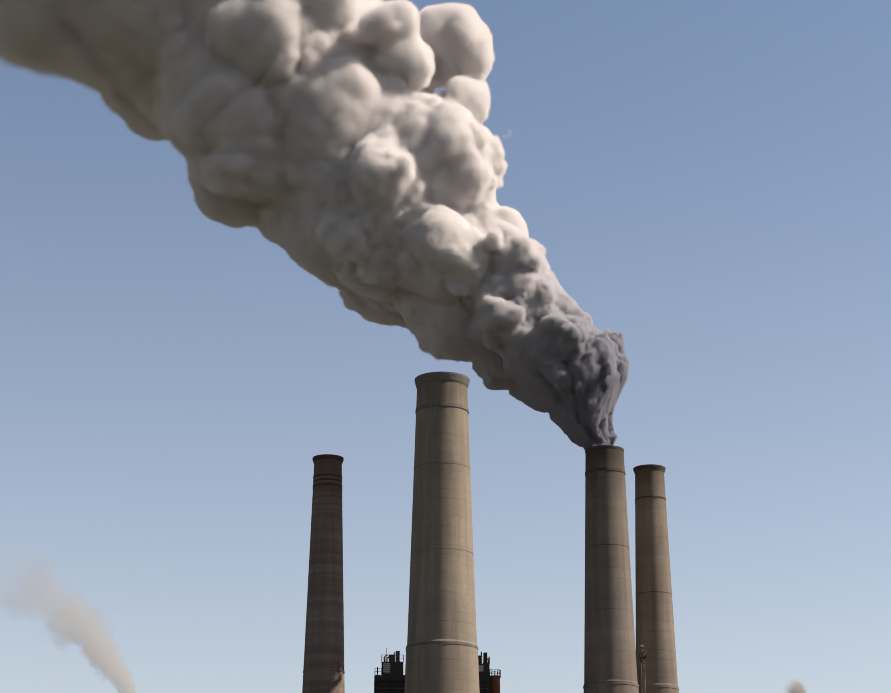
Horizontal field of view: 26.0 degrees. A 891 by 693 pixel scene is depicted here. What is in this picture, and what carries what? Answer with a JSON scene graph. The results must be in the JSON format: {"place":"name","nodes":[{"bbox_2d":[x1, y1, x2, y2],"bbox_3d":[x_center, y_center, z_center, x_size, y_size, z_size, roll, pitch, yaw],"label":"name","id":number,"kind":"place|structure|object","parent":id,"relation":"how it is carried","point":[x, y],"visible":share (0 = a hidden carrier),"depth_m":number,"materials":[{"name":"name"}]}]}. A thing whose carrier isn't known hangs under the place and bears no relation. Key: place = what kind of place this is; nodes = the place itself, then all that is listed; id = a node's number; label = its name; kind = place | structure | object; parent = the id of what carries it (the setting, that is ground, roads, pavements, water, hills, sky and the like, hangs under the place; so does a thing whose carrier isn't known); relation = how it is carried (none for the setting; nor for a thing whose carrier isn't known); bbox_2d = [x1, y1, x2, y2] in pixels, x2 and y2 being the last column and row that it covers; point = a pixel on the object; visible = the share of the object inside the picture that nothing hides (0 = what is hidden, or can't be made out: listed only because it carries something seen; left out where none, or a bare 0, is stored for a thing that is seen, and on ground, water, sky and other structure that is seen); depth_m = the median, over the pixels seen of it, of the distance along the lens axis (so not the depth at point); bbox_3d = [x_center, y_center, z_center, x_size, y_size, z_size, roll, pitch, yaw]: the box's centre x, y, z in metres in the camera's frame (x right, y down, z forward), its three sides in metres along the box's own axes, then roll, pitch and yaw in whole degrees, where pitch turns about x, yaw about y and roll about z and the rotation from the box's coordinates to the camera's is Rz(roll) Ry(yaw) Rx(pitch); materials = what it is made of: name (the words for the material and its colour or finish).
{"place":"outdoors","nodes":[
{"label":"outdoors","id":0,"kind":"place"},
{"bbox_2d":[374,647,500,692],"bbox_3d":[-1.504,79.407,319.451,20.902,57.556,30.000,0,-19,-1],"label":"boiler house","id":1,"kind":"structure","parent":0,"point":[390,678],"depth_m":317.28,"materials":[{"name":"metal"}]},
{"bbox_2d":[0,0,890,692],"label":"sky","id":2,"kind":"structure","parent":0,"point":[238,237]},
{"label":"plant yard ground","id":3,"kind":"structure","parent":0,"visible":0},
{"bbox_2d":[302,454,344,692],"bbox_3d":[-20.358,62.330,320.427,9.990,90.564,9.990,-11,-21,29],"label":"brick chimney","id":4,"kind":"object","parent":3,"relation":"on","point":[323,670],"visible":1,"depth_m":325.25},
{"bbox_2d":[404,372,479,692],"bbox_3d":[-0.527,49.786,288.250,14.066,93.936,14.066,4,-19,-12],"label":"smokestack","id":5,"kind":"object","parent":3,"relation":"on","point":[441,651],"visible":1,"depth_m":290.74,"materials":[{"name":"grey concrete"}]},
{"bbox_2d":[583,445,638,692],"bbox_3d":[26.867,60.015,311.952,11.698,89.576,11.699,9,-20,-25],"label":"smokestack","id":6,"kind":"object","parent":3,"relation":"on","point":[610,665],"visible":1,"depth_m":316.04,"materials":[{"name":"grey concrete"}]},
{"bbox_2d":[638,645,646,692],"bbox_3d":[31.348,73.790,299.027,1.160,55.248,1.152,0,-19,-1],"label":"lattice tower","id":7,"kind":"structure","parent":3,"relation":"on","point":[642,653],"depth_m":306.53,"materials":[{"name":"metal"}]},
{"bbox_2d":[633,464,678,692],"bbox_3d":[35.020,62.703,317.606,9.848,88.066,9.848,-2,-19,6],"label":"chimney","id":8,"kind":"object","parent":3,"relation":"on","point":[655,634],"visible":0.94,"depth_m":322.67,"materials":[{"name":"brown concrete"}]}
]}

